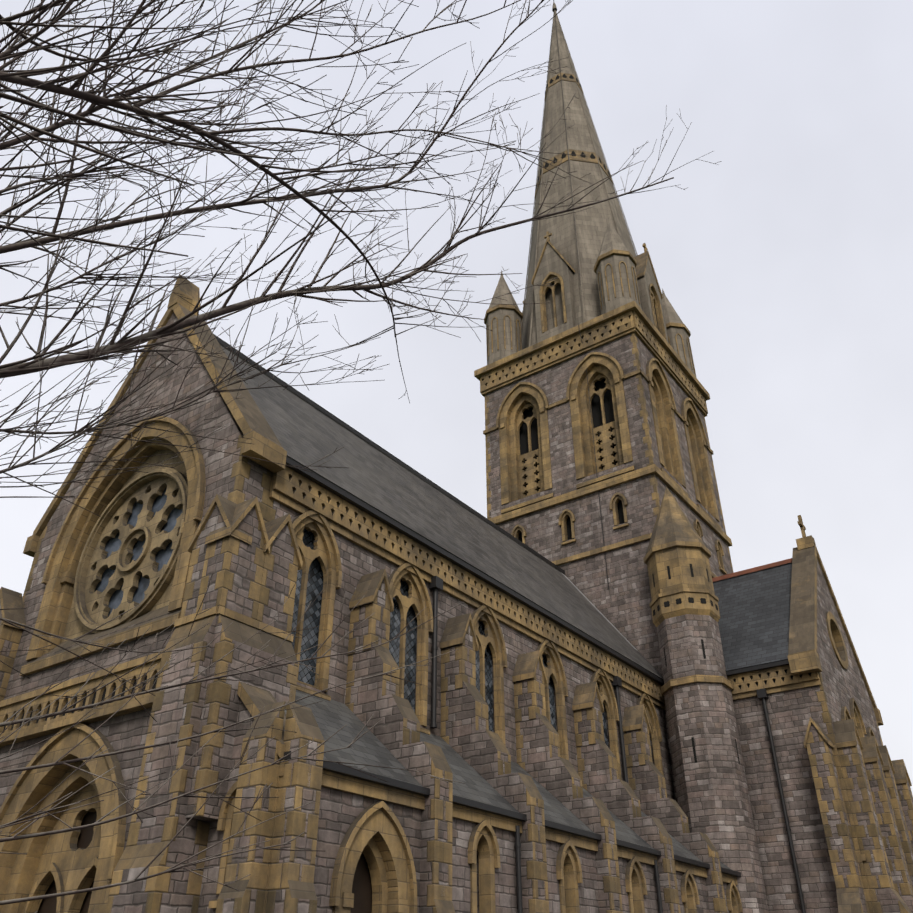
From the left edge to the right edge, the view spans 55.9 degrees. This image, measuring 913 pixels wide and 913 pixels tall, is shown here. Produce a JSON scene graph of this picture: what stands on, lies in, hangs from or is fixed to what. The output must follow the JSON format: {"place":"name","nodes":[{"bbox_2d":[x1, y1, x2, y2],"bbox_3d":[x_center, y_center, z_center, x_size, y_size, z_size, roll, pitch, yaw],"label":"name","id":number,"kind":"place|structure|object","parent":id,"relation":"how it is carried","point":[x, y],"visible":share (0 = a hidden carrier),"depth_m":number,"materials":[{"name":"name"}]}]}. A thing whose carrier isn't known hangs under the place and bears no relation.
{"place":"outdoors","nodes":[
{"label":"outdoors","id":0,"kind":"place"},
{"bbox_2d":[0,0,912,794],"label":"sky","id":1,"kind":"structure","parent":0,"point":[786,261],"materials":[{"name":"white"}]},
{"bbox_3d":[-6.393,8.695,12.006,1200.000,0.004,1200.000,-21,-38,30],"label":"ground","id":2,"kind":"structure","parent":0,"visible":0},
{"bbox_2d":[0,0,720,912],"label":"bare tree","id":3,"kind":"object","parent":2,"relation":"on","point":[120,346],"visible":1,"depth_m":3.68,"materials":[{"name":"brown plant"}]},
{"bbox_2d":[0,312,728,912],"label":"church wall","id":4,"kind":"structure","parent":2,"relation":"on","point":[254,580],"depth_m":14.44,"materials":[{"name":"grey stone"}]},
{"bbox_2d":[37,487,652,912],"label":"windows","id":5,"kind":"structure","parent":4,"relation":"in","point":[363,891],"depth_m":16.29,"materials":[{"name":"black glass"}]},
{"bbox_2d":[0,275,742,912],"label":"nave dressings","id":6,"kind":"structure","parent":4,"relation":"attached to","point":[74,605],"depth_m":16.13,"materials":[{"name":"beige stone"}]},
{"bbox_2d":[214,334,731,869],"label":"nave roofs","id":7,"kind":"structure","parent":4,"relation":"on","point":[358,466],"depth_m":20.41,"materials":[{"name":"grey stone"}]},
{"bbox_2d":[430,8,805,912],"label":"drainpipes","id":8,"kind":"object","parent":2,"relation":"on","point":[434,724],"visible":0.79,"depth_m":22.62,"materials":[{"name":"grey metal"}]},
{"bbox_2d":[429,576,768,699],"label":"rainwater hopper heads","id":9,"kind":"object","parent":8,"relation":"on","point":[436,582],"visible":0.79,"depth_m":24.44,"materials":[{"name":"metal"}]},
{"bbox_2d":[485,332,768,912],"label":"tower wall","id":10,"kind":"structure","parent":2,"relation":"on","point":[712,798],"depth_m":30.08,"materials":[{"name":"grey stone"}]},
{"bbox_2d":[518,378,624,541],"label":"tower windows","id":11,"kind":"structure","parent":10,"relation":"in","point":[596,413],"depth_m":35.03,"materials":[{"name":"black glass"}]},
{"bbox_2d":[484,0,694,372],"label":"spire dressings","id":12,"kind":"structure","parent":10,"relation":"on","point":[639,261],"depth_m":39.90,"materials":[{"name":"beige stone"}]},
{"bbox_2d":[486,2,696,377],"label":"spire","id":13,"kind":"structure","parent":10,"relation":"on","point":[601,228],"depth_m":41.29,"materials":[{"name":"stone"}]},
{"bbox_2d":[474,301,739,763],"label":"tower dressings","id":14,"kind":"structure","parent":10,"relation":"attached to","point":[681,574],"depth_m":34.55,"materials":[{"name":"beige stone"}]},
{"bbox_2d":[733,559,912,912],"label":"transept wall","id":15,"kind":"structure","parent":2,"relation":"on","point":[846,807],"depth_m":23.81,"materials":[{"name":"grey stone"}]},
{"bbox_2d":[712,558,791,670],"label":"transept roofs","id":16,"kind":"structure","parent":15,"relation":"on","point":[754,611],"depth_m":28.47,"materials":[{"name":"grey stone"}]},
{"bbox_2d":[726,515,911,860],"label":"transept dressings","id":17,"kind":"structure","parent":15,"relation":"attached to","point":[800,667],"depth_m":26.20,"materials":[{"name":"beige stone"}]}
]}

